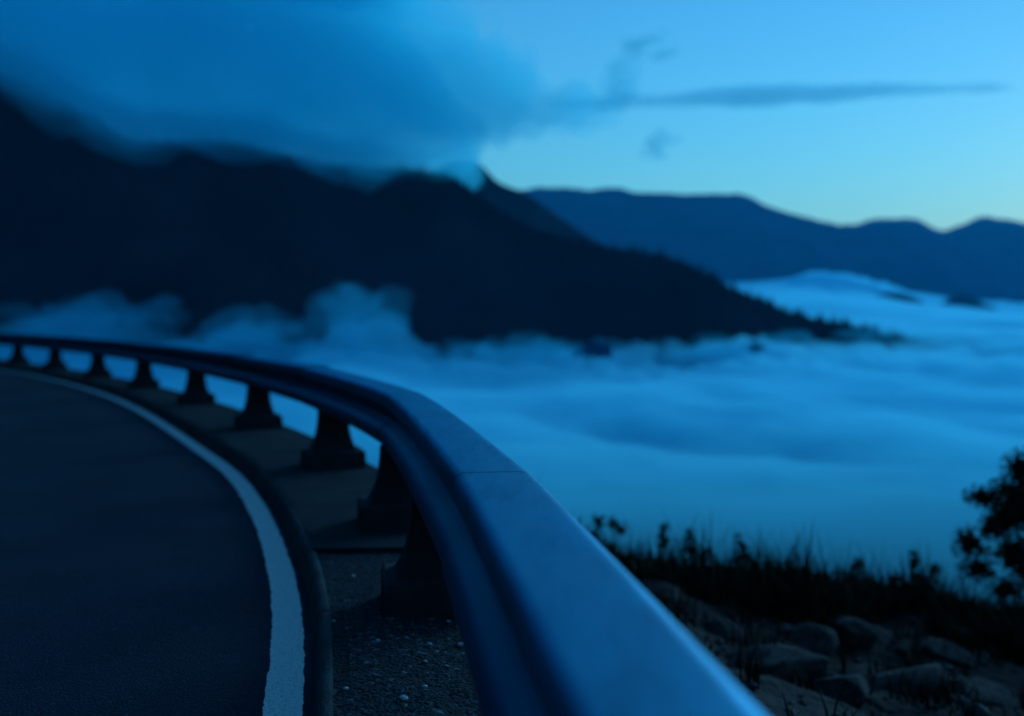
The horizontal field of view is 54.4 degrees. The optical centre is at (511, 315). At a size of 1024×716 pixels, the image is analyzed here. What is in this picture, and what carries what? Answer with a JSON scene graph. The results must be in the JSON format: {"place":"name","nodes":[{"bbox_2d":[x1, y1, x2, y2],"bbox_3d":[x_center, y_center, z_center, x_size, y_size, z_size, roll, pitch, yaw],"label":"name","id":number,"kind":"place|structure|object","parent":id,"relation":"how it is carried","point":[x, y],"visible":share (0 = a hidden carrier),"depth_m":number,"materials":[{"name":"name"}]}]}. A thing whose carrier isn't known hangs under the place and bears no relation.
{"place":"outdoors","nodes":[
{"label":"outdoors","id":0,"kind":"place"},
{"bbox_2d":[0,369,314,715],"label":"road","id":1,"kind":"structure","parent":0,"point":[134,579],"depth_m":4.36,"materials":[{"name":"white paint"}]},
{"bbox_2d":[0,369,304,715],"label":"road edge line","id":2,"kind":"object","parent":1,"relation":"on","point":[285,677],"visible":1,"depth_m":3.93,"materials":[{"name":"paint"}]},
{"bbox_2d":[0,363,332,715],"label":"kerb","id":3,"kind":"structure","parent":1,"relation":"on","point":[270,489],"depth_m":5.25,"materials":[{"name":"concrete"}]},
{"bbox_2d":[329,610,480,715],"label":"walkway","id":4,"kind":"structure","parent":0,"point":[343,652],"depth_m":2.86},
{"bbox_2d":[399,695,407,700],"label":"pebble","id":5,"kind":"object","parent":4,"relation":"on","point":[403,697],"visible":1,"depth_m":2.62,"materials":[{"name":"grey stone"}]},
{"bbox_2d":[0,73,1023,493],"bbox_3d":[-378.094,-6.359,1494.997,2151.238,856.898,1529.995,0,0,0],"label":"mountain","id":6,"kind":"structure","parent":0,"point":[84,287],"depth_m":1357.23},
{"bbox_2d":[0,72,1023,493],"bbox_3d":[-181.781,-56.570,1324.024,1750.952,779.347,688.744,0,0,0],"label":"forest","id":7,"kind":"object","parent":6,"relation":"on","point":[726,298],"visible":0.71,"depth_m":1378.55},
{"bbox_2d":[0,0,1023,230],"label":"sky","id":8,"kind":"structure","parent":0,"point":[838,112],"materials":[{"name":"blue"}]},
{"bbox_2d":[430,161,600,244],"bbox_3d":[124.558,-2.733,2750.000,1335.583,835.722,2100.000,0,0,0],"label":"mountain","id":9,"kind":"structure","parent":0,"point":[532,211],"depth_m":2688.28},
{"bbox_2d":[519,187,1023,341],"bbox_3d":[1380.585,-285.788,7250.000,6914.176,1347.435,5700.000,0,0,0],"label":"mountain","id":10,"kind":"structure","parent":0,"point":[809,266],"depth_m":6577.16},
{"bbox_2d":[535,392,1023,610],"bbox_3d":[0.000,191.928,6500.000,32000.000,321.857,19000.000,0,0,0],"label":"valley ground","id":11,"kind":"structure","parent":0,"point":[902,519],"depth_m":467.00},
{"bbox_2d":[638,583,1023,715],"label":"hillside","id":12,"kind":"structure","parent":0,"point":[770,690],"depth_m":5.59,"materials":[{"name":"grey stone"}]},
{"bbox_2d":[0,359,407,553],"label":"walkway slab","id":13,"kind":"structure","parent":12,"relation":"on","point":[323,503],"depth_m":6.19,"materials":[{"name":"concrete"}]},
{"bbox_2d":[0,332,764,715],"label":"guardrail","id":14,"kind":"object","parent":13,"relation":"on","point":[530,584],"visible":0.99,"depth_m":2.00,"materials":[{"name":"metal"}]},
{"bbox_2d":[317,552,401,611],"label":"walkway slab","id":15,"kind":"structure","parent":12,"relation":"on","point":[333,588],"depth_m":3.86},
{"bbox_2d":[328,555,479,715],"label":"grit","id":16,"kind":"object","parent":15,"relation":"on","point":[376,663],"visible":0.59,"depth_m":3.00,"materials":[{"name":"grey gravel"}]},
{"bbox_2d":[591,513,627,550],"bbox_3d":[0.800,2.074,8.189,0.312,0.906,0.203,0,0,0],"label":"shrub","id":17,"kind":"object","parent":12,"relation":"on","point":[611,523],"visible":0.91,"depth_m":8.18,"materials":[{"name":"green plant"}]},
{"bbox_2d":[639,580,682,601],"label":"rock","id":18,"kind":"object","parent":12,"relation":"on","point":[656,584],"visible":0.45,"depth_m":6.14,"materials":[{"name":"grey stone"}]},
{"bbox_2d":[654,520,674,558],"bbox_3d":[1.263,2.139,8.236,0.177,0.882,0.187,0,0,0],"label":"shrub","id":19,"kind":"object","parent":12,"relation":"on","point":[663,528],"visible":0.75,"depth_m":8.24,"materials":[{"name":"green plant"}]},
{"bbox_2d":[679,528,711,559],"bbox_3d":[1.502,2.222,8.163,0.313,0.931,0.231,0,0,31],"label":"shrub","id":20,"kind":"object","parent":12,"relation":"on","point":[690,537],"visible":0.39,"depth_m":8.19,"materials":[{"name":"green plant"}]},
{"bbox_2d":[702,618,744,642],"bbox_3d":[1.218,1.809,5.637,0.237,0.122,0.251,8,13,-25],"label":"rock","id":21,"kind":"object","parent":12,"relation":"on","point":[722,626],"visible":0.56,"depth_m":5.62,"materials":[{"name":"grey stone"}]},
{"bbox_2d":[730,533,751,562],"bbox_3d":[1.897,2.320,8.250,0.184,1.033,0.261,0,0,-17],"label":"shrub","id":22,"kind":"object","parent":12,"relation":"on","point":[743,545],"visible":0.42,"depth_m":8.26,"materials":[{"name":"green plant"}]},
{"bbox_2d":[722,643,828,683],"bbox_3d":[1.247,1.828,5.089,0.591,0.305,0.627,-8,-13,-21],"label":"rock","id":23,"kind":"object","parent":12,"relation":"on","point":[808,660],"visible":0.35,"depth_m":4.88,"materials":[{"name":"grey stone"}]},
{"bbox_2d":[538,476,1023,715],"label":"grass","id":24,"kind":"structure","parent":12,"relation":"on","point":[804,592],"depth_m":6.45,"materials":[{"name":"green plant"}]},
{"bbox_2d":[783,621,838,656],"bbox_3d":[1.701,1.933,5.885,0.459,0.205,0.397,-20,20,-36],"label":"rock","id":25,"kind":"object","parent":12,"relation":"on","point":[828,638],"visible":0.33,"depth_m":5.81,"materials":[{"name":"grey stone"}]},
{"bbox_2d":[809,674,870,708],"bbox_3d":[1.555,1.816,4.787,0.344,0.171,0.277,-18,-1,28],"label":"rock","id":26,"kind":"object","parent":12,"relation":"on","point":[856,688],"visible":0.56,"depth_m":4.71,"materials":[{"name":"grey stone"}]},
{"bbox_2d":[679,600,1020,715],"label":"scree","id":27,"kind":"structure","parent":12,"relation":"on","point":[750,686],"depth_m":5.33,"materials":[{"name":"grey stone"}]},
{"bbox_2d":[821,615,879,646],"bbox_3d":[2.068,1.954,6.223,0.341,0.220,0.383,0,0,-27],"label":"rock","id":28,"kind":"object","parent":12,"relation":"on","point":[851,629],"visible":0.69,"depth_m":6.05,"materials":[{"name":"grey stone"}]},
{"bbox_2d":[834,557,868,577],"bbox_3d":[2.872,2.551,8.355,0.310,1.120,0.358,0,0,0],"label":"shrub","id":29,"kind":"object","parent":12,"relation":"on","point":[858,561],"visible":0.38,"depth_m":8.26,"materials":[{"name":"green plant"}]},
{"bbox_2d":[870,663,949,695],"bbox_3d":[2.085,1.980,5.286,0.476,0.240,0.394,-16,9,-4],"label":"rock","id":30,"kind":"object","parent":12,"relation":"on","point":[878,679],"visible":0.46,"depth_m":5.20,"materials":[{"name":"grey stone"}]},
{"bbox_2d":[885,549,955,602],"bbox_3d":[3.382,2.661,8.329,0.776,1.424,0.436,0,0,0],"label":"shrub","id":31,"kind":"object","parent":12,"relation":"on","point":[917,564],"visible":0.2,"depth_m":8.29,"materials":[{"name":"green plant"}]},
{"bbox_2d":[920,637,977,667],"bbox_3d":[2.645,2.073,6.024,0.365,0.182,0.295,19,2,32],"label":"rock","id":32,"kind":"object","parent":12,"relation":"on","point":[950,654],"visible":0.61,"depth_m":5.96,"materials":[{"name":"grey stone"}]},
{"bbox_2d":[948,677,1020,708],"bbox_3d":[2.440,2.041,5.287,0.505,0.225,0.437,21,-22,-40],"label":"rock","id":33,"kind":"object","parent":12,"relation":"on","point":[989,689],"visible":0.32,"depth_m":5.21,"materials":[{"name":"grey stone"}]},
{"bbox_2d":[950,446,1023,612],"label":"tree","id":34,"kind":"object","parent":12,"relation":"on","point":[1008,516],"visible":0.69,"depth_m":8.29,"materials":[{"name":"green plant"}]},
{"bbox_2d":[838,292,952,351],"bbox_3d":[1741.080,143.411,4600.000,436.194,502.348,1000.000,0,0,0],"label":"hill","id":35,"kind":"structure","parent":0,"point":[911,317],"depth_m":4529.84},
{"bbox_2d":[856,216,1023,260],"bbox_3d":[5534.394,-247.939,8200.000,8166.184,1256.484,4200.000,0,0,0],"label":"mountain farthest","id":36,"kind":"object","parent":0,"point":[1002,237],"visible":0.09,"depth_m":8489.19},
{"bbox_2d":[936,294,1023,391],"bbox_3d":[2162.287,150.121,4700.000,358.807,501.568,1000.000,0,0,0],"label":"hill","id":37,"kind":"structure","parent":0,"point":[988,336],"depth_m":4538.16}
]}

